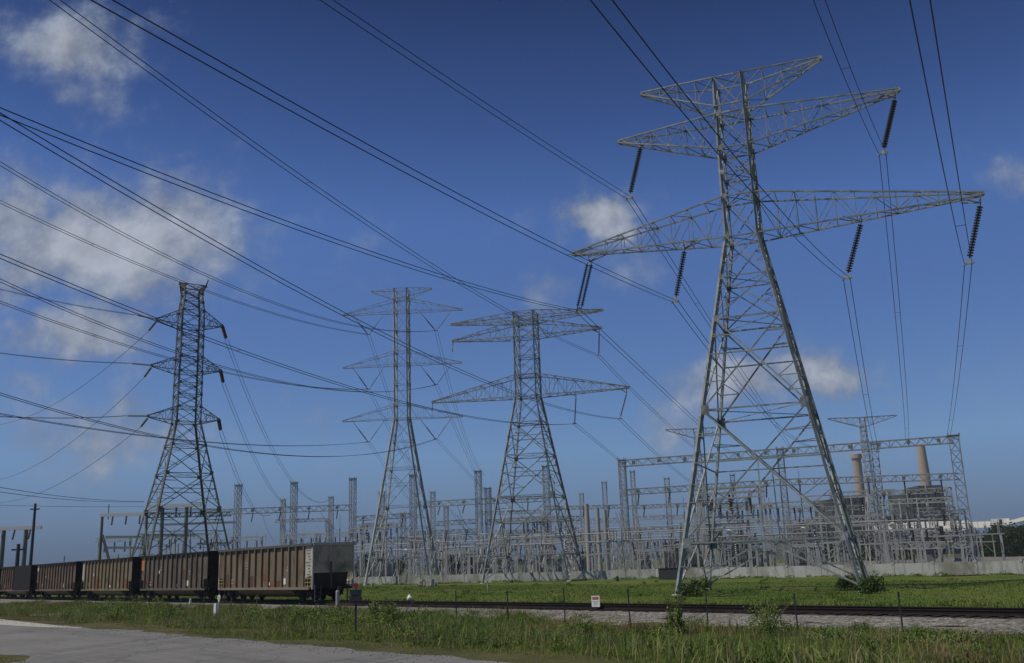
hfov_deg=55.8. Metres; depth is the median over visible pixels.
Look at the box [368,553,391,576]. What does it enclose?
transformer
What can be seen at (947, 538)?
bus support
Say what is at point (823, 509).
lattice beam
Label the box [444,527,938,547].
bus tube
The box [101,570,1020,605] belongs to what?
field weeds
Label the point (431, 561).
bus support
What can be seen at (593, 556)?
distant woodland
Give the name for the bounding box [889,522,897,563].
floodlight
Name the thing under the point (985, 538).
broadleaf tree
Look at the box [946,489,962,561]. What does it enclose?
lattice column
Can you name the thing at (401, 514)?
lattice beam
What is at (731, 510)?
steel portal
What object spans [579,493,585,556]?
lattice column
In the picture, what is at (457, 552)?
disconnect switch
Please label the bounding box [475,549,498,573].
transformer
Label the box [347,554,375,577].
transformer
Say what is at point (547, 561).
circuit breaker
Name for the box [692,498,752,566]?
steel portal
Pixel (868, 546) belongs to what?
bus support
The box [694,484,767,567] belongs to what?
steel portal
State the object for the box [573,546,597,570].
bus support
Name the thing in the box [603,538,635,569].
bus support
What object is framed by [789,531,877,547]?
lattice beam
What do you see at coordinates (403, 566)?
transformer
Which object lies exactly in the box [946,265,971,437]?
power line
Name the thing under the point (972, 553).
lattice column
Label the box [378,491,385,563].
lattice column
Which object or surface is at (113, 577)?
coal wagon
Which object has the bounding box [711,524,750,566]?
steel portal
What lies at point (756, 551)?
surge arrester
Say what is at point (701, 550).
bus support
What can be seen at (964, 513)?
steel portal
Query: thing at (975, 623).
railway ballast
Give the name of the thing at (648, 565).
circuit breaker
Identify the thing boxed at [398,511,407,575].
lattice column
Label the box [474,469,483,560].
lattice column
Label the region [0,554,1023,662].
ground
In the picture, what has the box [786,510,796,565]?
lattice column
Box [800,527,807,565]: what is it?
floodlight
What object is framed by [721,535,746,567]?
transformer
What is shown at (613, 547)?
disconnect switch
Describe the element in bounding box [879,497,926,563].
disconnect switch
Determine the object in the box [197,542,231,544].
pipe rail
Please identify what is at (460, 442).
power line
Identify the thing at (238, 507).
lattice column
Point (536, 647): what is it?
verge grass
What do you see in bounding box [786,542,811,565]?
transformer
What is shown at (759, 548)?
bus support
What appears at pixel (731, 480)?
lattice column
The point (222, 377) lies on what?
insulator string
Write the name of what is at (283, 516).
lattice column
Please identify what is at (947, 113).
power line
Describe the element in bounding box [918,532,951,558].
broadleaf tree
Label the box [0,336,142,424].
power line
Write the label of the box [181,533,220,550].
steel portal
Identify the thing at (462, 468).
power line
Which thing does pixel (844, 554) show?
surge arrester
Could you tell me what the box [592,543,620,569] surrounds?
bus support
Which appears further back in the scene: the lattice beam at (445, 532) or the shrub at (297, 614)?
the lattice beam at (445, 532)
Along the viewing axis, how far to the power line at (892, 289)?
86.37 m
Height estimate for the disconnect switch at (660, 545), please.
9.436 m
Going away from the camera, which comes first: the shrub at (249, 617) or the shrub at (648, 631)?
the shrub at (648, 631)
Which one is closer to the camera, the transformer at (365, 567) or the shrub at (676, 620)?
the shrub at (676, 620)
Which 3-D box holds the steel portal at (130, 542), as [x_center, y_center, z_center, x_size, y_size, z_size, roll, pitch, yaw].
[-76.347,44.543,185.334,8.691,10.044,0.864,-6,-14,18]
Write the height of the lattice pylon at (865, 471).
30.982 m
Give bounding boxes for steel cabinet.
[658,568,677,578]
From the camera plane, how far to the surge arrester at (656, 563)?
151.05 m
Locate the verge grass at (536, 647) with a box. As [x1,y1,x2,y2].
[0,599,1023,662]
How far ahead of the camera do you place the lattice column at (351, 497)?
234.42 m
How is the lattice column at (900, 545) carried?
on the yard gravel
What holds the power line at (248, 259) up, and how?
hanging from the insulator string at (623, 406)
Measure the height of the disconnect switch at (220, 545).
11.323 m
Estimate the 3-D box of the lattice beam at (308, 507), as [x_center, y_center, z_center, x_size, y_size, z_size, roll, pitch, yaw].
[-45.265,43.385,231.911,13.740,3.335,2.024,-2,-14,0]
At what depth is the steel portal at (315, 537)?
200.70 m
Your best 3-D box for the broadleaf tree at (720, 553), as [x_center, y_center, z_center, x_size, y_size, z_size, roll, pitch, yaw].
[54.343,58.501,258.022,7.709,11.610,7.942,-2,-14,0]
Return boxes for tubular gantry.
[0,526,41,596]
[98,504,149,559]
[148,503,200,554]
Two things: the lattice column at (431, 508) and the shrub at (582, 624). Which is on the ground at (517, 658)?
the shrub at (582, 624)
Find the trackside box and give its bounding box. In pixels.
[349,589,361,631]
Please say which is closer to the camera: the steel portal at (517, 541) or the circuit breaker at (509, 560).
the circuit breaker at (509, 560)
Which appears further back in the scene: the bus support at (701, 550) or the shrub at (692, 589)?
the bus support at (701, 550)
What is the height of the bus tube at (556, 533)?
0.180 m
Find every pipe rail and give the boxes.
[105,536,158,537]
[107,546,147,548]
[142,534,194,536]
[164,521,236,525]
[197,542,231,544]
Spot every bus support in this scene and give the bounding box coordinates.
[406,549,429,575]
[422,549,445,575]
[422,552,449,568]
[443,542,476,574]
[466,544,494,573]
[467,547,494,573]
[494,548,519,573]
[538,545,563,571]
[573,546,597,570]
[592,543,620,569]
[593,541,622,570]
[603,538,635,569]
[634,539,665,568]
[641,540,674,568]
[660,537,691,566]
[677,531,716,564]
[682,536,713,567]
[734,544,761,566]
[786,535,816,565]
[788,535,821,565]
[795,541,823,565]
[805,532,838,565]
[807,524,848,564]
[817,540,841,564]
[824,530,862,562]
[855,534,885,563]
[860,536,880,563]
[885,532,919,563]
[889,531,920,555]
[895,515,941,562]
[904,534,934,562]
[933,523,974,562]
[945,527,979,561]
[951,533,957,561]
[969,535,996,560]
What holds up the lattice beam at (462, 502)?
attached to the lattice column at (477, 493)
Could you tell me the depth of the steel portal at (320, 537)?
200.72 m
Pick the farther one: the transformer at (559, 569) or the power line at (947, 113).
the transformer at (559, 569)
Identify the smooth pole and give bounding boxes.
[584,504,591,570]
[595,508,602,570]
[603,510,608,569]
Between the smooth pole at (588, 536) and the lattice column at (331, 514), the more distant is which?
the lattice column at (331, 514)
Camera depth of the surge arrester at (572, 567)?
155.13 m
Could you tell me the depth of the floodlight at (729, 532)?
165.79 m
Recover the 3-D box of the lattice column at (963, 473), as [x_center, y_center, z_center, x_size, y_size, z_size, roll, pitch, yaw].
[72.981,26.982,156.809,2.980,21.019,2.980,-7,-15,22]
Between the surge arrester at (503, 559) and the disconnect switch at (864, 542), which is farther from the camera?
the disconnect switch at (864, 542)
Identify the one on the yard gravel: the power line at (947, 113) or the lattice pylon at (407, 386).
the lattice pylon at (407, 386)
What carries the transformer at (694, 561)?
on the yard gravel
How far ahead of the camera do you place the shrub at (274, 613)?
45.04 m
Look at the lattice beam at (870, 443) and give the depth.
163.63 m
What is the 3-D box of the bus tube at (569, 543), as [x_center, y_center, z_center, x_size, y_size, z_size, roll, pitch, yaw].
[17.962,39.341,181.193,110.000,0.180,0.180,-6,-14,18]
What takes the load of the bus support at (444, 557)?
on the yard gravel
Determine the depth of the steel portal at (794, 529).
177.57 m
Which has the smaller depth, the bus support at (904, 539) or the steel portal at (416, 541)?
the bus support at (904, 539)
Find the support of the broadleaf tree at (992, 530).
on the ground at (517, 658)
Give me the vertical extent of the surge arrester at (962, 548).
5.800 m
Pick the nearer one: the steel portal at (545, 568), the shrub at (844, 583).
the shrub at (844, 583)
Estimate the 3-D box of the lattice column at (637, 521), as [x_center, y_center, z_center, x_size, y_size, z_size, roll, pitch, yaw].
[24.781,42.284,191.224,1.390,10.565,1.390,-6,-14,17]
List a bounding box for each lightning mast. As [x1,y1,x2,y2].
[798,471,806,557]
[906,497,915,562]
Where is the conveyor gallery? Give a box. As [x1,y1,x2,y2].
[874,517,1023,551]
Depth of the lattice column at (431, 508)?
233.45 m
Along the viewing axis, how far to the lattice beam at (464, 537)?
219.67 m
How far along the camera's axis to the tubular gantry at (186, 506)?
147.51 m
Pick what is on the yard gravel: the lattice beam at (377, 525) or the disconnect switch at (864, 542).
the disconnect switch at (864, 542)
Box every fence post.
[506,591,508,623]
[563,588,565,621]
[627,589,630,627]
[705,591,707,624]
[793,593,798,629]
[897,592,903,631]
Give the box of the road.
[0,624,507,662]
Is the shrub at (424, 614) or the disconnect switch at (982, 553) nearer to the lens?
the shrub at (424, 614)
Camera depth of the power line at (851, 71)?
50.53 m
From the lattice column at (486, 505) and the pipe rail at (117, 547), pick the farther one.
the lattice column at (486, 505)
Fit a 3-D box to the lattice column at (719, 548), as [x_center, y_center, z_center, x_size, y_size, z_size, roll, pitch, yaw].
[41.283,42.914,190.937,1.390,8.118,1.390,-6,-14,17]
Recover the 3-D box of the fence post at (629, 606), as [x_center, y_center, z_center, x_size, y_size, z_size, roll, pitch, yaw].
[4.384,10.414,36.147,0.078,1.551,0.050,-2,-14,0]
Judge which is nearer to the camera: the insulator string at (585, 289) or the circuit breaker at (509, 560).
the insulator string at (585, 289)
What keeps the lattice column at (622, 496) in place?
on the yard gravel
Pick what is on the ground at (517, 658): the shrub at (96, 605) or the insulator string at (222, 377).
the shrub at (96, 605)
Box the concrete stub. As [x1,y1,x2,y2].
[213,603,217,614]
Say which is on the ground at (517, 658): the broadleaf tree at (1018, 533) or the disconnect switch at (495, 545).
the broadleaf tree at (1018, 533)
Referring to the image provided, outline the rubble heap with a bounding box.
[418,579,436,586]
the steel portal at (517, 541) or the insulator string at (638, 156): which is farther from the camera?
the steel portal at (517, 541)
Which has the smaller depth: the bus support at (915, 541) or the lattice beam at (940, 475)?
the bus support at (915, 541)
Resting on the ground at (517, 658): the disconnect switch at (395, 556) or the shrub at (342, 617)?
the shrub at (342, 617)
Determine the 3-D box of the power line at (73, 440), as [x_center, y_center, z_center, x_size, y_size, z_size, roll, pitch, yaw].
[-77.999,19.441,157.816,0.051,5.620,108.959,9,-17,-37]
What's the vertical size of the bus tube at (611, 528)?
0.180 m
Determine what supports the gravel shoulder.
on the road
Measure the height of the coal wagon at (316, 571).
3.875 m
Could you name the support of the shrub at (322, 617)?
on the ground at (517, 658)
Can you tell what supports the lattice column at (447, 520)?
on the yard gravel
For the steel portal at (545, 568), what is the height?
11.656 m
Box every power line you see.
[0,107,579,311]
[0,112,620,418]
[0,161,436,331]
[0,200,366,334]
[0,254,575,424]
[0,289,134,314]
[0,301,362,389]
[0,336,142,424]
[0,353,128,363]
[0,413,364,445]
[0,415,125,417]
[0,431,135,502]
[0,487,143,501]
[1,279,433,391]
[1,393,435,456]
[2,492,106,501]
[3,394,126,478]
[5,505,143,506]
[49,0,597,355]
[90,0,676,301]
[219,431,273,515]
[222,384,292,508]
[224,339,327,502]
[320,0,630,197]
[367,335,412,466]
[367,389,421,494]
[367,442,412,503]
[435,330,484,475]
[435,386,488,500]
[443,445,486,491]
[576,312,726,448]
[576,424,623,462]
[590,0,849,277]
[599,358,707,457]
[622,419,698,486]
[627,199,792,448]
[673,302,811,446]
[813,0,885,153]
[843,279,879,451]
[879,155,908,439]
[909,0,971,263]
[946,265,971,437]
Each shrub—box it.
[79,596,126,611]
[92,607,137,620]
[97,594,151,612]
[141,596,165,615]
[151,603,183,618]
[224,605,262,622]
[252,604,290,623]
[281,603,319,624]
[303,603,346,625]
[323,605,367,628]
[361,598,397,623]
[369,598,422,627]
[384,621,425,640]
[407,606,438,623]
[558,619,598,632]
[629,624,683,638]
[664,594,685,633]
[675,577,711,596]
[743,597,790,635]
[808,624,875,641]
[834,572,858,590]
[857,571,888,594]
[873,627,949,644]
[920,628,1000,647]
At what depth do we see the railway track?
42.66 m
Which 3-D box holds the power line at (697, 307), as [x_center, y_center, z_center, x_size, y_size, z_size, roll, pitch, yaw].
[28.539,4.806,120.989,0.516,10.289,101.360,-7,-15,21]
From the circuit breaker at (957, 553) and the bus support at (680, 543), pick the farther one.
the circuit breaker at (957, 553)
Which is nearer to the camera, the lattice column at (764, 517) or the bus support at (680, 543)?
the bus support at (680, 543)
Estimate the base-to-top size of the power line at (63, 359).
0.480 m
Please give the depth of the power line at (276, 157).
60.17 m
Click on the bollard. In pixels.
(338, 596)
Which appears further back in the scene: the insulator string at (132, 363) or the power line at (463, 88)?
the insulator string at (132, 363)
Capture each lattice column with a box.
[233,483,242,548]
[280,498,285,544]
[289,481,298,543]
[325,519,329,541]
[328,496,333,541]
[347,477,358,577]
[359,525,365,576]
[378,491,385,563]
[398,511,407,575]
[407,474,419,575]
[413,533,420,575]
[429,491,437,574]
[443,505,451,574]
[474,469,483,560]
[484,487,491,551]
[541,465,555,571]
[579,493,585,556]
[601,481,612,565]
[603,539,610,569]
[617,458,634,569]
[629,470,643,565]
[633,518,642,569]
[664,477,676,567]
[717,529,725,566]
[727,504,735,566]
[729,473,740,546]
[736,515,747,566]
[747,500,753,545]
[760,487,772,565]
[775,446,797,565]
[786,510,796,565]
[805,520,815,562]
[869,494,883,563]
[871,442,894,563]
[874,533,883,563]
[880,512,891,562]
[895,517,906,563]
[913,522,923,562]
[928,517,941,562]
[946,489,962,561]
[947,432,981,561]
[953,510,965,561]
[959,533,969,561]
[965,544,974,561]
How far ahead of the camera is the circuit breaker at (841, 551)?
173.25 m
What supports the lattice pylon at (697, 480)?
on the yard gravel
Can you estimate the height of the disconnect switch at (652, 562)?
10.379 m
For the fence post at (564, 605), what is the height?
1.600 m
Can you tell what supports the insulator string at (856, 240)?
hanging from the lattice pylon at (806, 399)
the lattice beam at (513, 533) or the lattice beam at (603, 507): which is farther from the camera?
the lattice beam at (603, 507)
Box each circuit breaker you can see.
[495,546,523,572]
[526,550,549,571]
[631,541,661,569]
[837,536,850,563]
[910,526,948,562]
[940,525,979,561]
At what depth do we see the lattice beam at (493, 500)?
225.02 m
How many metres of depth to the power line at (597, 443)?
152.99 m
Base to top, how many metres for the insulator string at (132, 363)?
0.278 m
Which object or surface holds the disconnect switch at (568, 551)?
on the yard gravel
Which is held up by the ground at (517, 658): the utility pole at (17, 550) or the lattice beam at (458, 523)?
the utility pole at (17, 550)
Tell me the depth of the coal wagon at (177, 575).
81.52 m
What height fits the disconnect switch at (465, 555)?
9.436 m
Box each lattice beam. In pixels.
[148,511,231,517]
[195,508,239,521]
[239,506,293,521]
[275,518,327,522]
[294,504,351,519]
[353,513,413,527]
[361,522,394,533]
[364,536,473,548]
[416,528,477,542]
[426,498,477,514]
[437,519,476,525]
[478,496,542,510]
[478,509,540,514]
[485,516,581,528]
[487,529,541,534]
[494,537,603,543]
[546,504,621,517]
[546,518,620,524]
[621,448,779,466]
[623,479,781,504]
[625,525,717,538]
[629,501,728,515]
[635,513,737,520]
[707,536,805,542]
[732,503,774,518]
[738,518,816,524]
[780,436,954,455]
[782,473,958,494]
[789,505,860,521]
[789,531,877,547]
[807,514,886,522]
[871,487,948,505]
[876,497,951,504]
[881,507,956,525]
[886,531,958,537]
[891,541,968,548]
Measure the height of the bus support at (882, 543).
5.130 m
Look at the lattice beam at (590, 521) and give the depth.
227.67 m
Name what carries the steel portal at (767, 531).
on the yard gravel
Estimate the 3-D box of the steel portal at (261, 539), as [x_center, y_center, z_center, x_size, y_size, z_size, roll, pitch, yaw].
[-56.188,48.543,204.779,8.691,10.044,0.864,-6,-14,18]
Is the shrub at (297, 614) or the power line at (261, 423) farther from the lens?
the power line at (261, 423)
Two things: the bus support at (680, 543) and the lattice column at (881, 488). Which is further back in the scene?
the lattice column at (881, 488)
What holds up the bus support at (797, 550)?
on the yard gravel
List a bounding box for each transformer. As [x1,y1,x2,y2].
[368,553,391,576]
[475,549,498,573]
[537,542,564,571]
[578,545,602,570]
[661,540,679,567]
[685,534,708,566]
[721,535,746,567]
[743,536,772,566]
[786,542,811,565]
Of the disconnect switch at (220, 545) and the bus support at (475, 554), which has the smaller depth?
the bus support at (475, 554)
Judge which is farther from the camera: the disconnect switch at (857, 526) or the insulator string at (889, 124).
the disconnect switch at (857, 526)
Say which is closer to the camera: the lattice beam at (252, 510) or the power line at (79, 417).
the power line at (79, 417)
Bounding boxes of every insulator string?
[128,415,146,416]
[130,362,149,365]
[217,419,221,430]
[219,371,224,382]
[221,325,226,338]
[575,262,592,312]
[597,334,600,355]
[619,393,626,418]
[625,147,642,199]
[671,249,686,303]
[841,222,862,280]
[877,98,896,156]
[962,203,982,265]
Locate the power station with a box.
[775,485,978,559]
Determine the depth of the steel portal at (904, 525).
173.36 m
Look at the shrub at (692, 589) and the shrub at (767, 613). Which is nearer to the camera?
the shrub at (767, 613)
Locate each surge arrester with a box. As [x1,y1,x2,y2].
[415,551,418,575]
[492,548,494,573]
[502,543,504,572]
[523,547,526,572]
[535,544,537,571]
[563,539,567,570]
[570,541,573,570]
[589,542,593,570]
[653,541,657,568]
[725,538,729,564]
[735,540,737,565]
[754,532,758,565]
[811,529,818,563]
[842,543,845,564]
[916,525,922,562]
[956,525,964,561]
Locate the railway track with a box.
[0,596,1023,618]
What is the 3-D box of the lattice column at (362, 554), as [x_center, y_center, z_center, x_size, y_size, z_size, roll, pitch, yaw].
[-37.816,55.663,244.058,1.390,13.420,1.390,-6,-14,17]
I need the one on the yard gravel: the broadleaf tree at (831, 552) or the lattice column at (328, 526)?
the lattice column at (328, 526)
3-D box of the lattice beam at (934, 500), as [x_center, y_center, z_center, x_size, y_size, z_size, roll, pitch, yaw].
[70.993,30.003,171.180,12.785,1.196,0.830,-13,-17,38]
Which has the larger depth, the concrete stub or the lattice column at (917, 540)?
the lattice column at (917, 540)
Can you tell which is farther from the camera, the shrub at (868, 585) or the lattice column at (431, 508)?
the lattice column at (431, 508)
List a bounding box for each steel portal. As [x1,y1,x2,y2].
[95,536,131,559]
[138,535,177,555]
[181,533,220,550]
[229,536,265,548]
[282,533,320,544]
[318,532,350,541]
[346,536,378,574]
[347,526,388,577]
[358,522,400,576]
[407,538,422,575]
[499,516,546,571]
[499,531,533,570]
[526,515,571,572]
[677,521,719,564]
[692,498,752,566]
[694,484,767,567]
[696,490,766,566]
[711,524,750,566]
[716,503,771,567]
[765,500,825,565]
[792,525,828,565]
[828,489,897,564]
[875,521,912,561]
[920,509,972,562]
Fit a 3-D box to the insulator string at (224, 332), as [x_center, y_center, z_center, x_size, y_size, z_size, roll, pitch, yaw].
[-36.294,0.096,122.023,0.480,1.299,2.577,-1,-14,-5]
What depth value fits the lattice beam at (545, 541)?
207.36 m
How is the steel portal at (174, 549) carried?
on the ground at (517, 658)
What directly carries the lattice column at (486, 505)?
on the yard gravel
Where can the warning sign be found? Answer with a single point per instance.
(595, 601)
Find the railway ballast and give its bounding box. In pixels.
[0,599,1023,634]
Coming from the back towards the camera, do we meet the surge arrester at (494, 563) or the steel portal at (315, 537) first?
the steel portal at (315, 537)
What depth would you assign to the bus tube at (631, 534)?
186.70 m
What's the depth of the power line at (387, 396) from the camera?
183.76 m
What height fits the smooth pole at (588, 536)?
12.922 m
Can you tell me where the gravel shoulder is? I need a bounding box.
[0,619,79,627]
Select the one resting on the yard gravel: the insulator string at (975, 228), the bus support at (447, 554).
the bus support at (447, 554)
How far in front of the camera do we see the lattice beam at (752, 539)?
189.89 m
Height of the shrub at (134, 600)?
1.597 m
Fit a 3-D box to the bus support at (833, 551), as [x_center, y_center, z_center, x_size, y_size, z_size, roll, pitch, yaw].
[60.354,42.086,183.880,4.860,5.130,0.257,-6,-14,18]
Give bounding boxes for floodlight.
[726,530,732,566]
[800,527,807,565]
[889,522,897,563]
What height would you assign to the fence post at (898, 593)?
1.380 m
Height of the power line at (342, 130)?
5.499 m
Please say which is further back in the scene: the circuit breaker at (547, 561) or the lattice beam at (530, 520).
the lattice beam at (530, 520)
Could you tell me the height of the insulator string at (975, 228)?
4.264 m
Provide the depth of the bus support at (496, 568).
169.70 m
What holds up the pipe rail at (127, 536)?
attached to the steel portal at (174, 549)
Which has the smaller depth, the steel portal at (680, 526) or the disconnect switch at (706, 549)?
the disconnect switch at (706, 549)
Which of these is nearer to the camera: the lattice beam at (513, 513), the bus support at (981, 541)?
the bus support at (981, 541)
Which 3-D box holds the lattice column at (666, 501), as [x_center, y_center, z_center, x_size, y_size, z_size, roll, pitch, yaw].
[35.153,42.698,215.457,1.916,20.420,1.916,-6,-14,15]
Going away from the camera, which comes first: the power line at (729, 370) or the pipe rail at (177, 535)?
the power line at (729, 370)
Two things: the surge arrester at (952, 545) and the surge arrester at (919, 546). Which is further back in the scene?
the surge arrester at (952, 545)
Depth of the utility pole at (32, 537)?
137.42 m
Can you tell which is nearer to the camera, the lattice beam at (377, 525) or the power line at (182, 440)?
the power line at (182, 440)
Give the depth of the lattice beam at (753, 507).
198.69 m
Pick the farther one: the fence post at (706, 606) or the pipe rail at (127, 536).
the pipe rail at (127, 536)
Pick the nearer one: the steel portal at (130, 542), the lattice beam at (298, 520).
the steel portal at (130, 542)
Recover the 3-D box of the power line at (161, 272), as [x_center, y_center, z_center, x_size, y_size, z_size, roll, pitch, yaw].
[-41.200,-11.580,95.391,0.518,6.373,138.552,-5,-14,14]
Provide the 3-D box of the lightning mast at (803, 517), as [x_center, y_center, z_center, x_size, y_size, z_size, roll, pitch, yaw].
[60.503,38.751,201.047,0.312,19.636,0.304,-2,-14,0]
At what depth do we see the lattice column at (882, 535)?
165.81 m
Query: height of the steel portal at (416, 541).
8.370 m
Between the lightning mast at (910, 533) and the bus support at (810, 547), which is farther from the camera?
the bus support at (810, 547)
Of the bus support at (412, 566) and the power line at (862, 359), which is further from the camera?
the bus support at (412, 566)
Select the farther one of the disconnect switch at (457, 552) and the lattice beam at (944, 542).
the disconnect switch at (457, 552)
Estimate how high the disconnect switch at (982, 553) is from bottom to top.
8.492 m
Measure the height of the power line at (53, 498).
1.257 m
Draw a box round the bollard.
[335,590,339,607]
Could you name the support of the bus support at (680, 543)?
on the yard gravel
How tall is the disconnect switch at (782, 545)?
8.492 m
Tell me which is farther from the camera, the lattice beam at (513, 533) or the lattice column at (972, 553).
the lattice beam at (513, 533)
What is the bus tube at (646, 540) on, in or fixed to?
on the bus support at (431, 561)
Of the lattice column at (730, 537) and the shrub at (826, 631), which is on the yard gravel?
the lattice column at (730, 537)
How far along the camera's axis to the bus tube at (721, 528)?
159.24 m
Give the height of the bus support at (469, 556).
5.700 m
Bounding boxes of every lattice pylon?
[119,280,229,597]
[342,287,462,585]
[431,309,629,583]
[571,55,984,595]
[665,426,726,567]
[827,415,896,563]
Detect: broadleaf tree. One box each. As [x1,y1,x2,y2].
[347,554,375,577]
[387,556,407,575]
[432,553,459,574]
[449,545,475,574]
[701,532,721,566]
[819,540,844,561]
[854,537,891,560]
[887,535,916,559]
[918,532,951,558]
[965,535,990,556]
[983,522,1011,556]
[990,522,1023,556]
[1003,525,1023,556]
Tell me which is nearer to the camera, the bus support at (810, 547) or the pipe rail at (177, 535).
the bus support at (810, 547)
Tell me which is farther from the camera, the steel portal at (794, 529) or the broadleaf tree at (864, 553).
the broadleaf tree at (864, 553)
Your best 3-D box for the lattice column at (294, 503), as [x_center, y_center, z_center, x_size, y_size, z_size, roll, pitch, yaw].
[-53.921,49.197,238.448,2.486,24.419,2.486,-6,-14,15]
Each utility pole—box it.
[11,544,24,596]
[26,503,39,596]
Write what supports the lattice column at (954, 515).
on the yard gravel
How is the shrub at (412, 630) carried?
on the ground at (517, 658)
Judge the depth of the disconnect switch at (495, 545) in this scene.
148.03 m
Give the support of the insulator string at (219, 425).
attached to the lattice pylon at (160, 509)
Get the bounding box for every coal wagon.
[0,565,47,597]
[35,561,94,597]
[81,557,150,598]
[140,551,230,599]
[218,542,355,601]
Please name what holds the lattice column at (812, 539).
on the yard gravel
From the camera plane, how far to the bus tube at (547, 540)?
212.41 m
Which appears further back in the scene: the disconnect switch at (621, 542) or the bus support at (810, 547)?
the bus support at (810, 547)
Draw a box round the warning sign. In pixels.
[591,596,599,608]
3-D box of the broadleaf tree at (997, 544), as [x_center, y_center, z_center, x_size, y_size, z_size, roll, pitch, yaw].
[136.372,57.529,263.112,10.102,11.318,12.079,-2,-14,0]
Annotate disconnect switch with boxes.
[156,527,191,554]
[202,529,233,550]
[243,533,270,547]
[301,527,330,543]
[372,539,398,576]
[387,526,414,574]
[411,527,445,575]
[425,536,448,574]
[427,526,463,574]
[436,553,457,574]
[439,531,467,574]
[462,535,485,573]
[474,518,514,573]
[494,532,520,573]
[523,531,551,568]
[527,537,556,572]
[537,507,577,570]
[563,519,597,570]
[563,526,593,570]
[573,509,611,564]
[606,512,631,569]
[610,515,642,569]
[623,520,653,569]
[659,526,677,567]
[676,530,708,567]
[770,522,785,565]
[831,494,876,564]
[839,520,867,563]
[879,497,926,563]
[903,483,955,561]
[957,518,984,560]
[970,512,1005,560]
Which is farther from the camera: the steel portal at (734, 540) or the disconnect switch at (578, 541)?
the disconnect switch at (578, 541)
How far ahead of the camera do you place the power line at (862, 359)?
81.53 m
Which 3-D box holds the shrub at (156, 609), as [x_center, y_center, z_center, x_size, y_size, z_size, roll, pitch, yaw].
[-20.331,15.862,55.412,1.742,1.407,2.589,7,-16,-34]
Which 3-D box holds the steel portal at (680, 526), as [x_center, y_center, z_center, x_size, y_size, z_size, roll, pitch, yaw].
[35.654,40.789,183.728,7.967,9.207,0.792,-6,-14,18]
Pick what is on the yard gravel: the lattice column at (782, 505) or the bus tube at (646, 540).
the lattice column at (782, 505)
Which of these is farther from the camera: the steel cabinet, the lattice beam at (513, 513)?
the lattice beam at (513, 513)
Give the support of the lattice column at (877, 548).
on the yard gravel
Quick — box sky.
[0,0,1023,567]
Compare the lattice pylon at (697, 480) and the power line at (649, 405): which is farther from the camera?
the lattice pylon at (697, 480)
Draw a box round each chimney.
[850,453,864,497]
[916,444,931,485]
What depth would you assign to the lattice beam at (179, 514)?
173.92 m
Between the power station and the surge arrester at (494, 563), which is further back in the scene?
the power station
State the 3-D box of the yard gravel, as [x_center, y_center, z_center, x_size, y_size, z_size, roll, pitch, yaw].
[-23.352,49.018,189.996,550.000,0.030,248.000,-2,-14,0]
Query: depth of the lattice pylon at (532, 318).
138.11 m
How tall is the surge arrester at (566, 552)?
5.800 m
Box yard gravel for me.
[425,556,1023,581]
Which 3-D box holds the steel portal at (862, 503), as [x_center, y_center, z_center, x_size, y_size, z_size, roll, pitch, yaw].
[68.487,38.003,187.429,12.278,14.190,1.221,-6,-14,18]
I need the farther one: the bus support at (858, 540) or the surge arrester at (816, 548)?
the bus support at (858, 540)
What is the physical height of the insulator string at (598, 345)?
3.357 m
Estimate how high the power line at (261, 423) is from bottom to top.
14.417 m
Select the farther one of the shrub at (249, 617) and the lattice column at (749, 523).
the lattice column at (749, 523)
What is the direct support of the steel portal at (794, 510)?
on the yard gravel
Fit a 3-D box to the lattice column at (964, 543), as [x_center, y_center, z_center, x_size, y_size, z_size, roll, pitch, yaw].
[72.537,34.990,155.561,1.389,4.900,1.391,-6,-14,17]
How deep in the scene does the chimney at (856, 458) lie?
632.21 m
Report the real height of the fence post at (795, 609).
1.321 m
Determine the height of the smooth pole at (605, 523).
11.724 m
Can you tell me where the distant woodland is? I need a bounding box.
[355,549,776,568]
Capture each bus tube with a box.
[347,517,857,539]
[354,522,906,545]
[354,531,870,551]
[354,532,753,548]
[396,531,873,550]
[402,527,708,540]
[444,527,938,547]
[494,519,930,537]
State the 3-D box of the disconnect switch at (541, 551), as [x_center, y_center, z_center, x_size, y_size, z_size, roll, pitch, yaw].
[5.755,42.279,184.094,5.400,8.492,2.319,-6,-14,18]
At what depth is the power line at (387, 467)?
177.15 m
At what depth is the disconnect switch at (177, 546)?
181.21 m
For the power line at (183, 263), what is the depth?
92.97 m
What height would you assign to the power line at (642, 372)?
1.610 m
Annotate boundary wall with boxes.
[347,559,1023,584]
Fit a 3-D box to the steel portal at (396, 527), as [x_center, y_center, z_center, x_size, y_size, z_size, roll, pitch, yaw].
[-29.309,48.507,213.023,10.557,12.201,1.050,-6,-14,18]
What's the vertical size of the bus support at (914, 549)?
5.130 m
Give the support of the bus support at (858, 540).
on the yard gravel
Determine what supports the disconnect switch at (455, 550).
on the yard gravel
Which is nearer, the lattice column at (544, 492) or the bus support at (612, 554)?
the bus support at (612, 554)

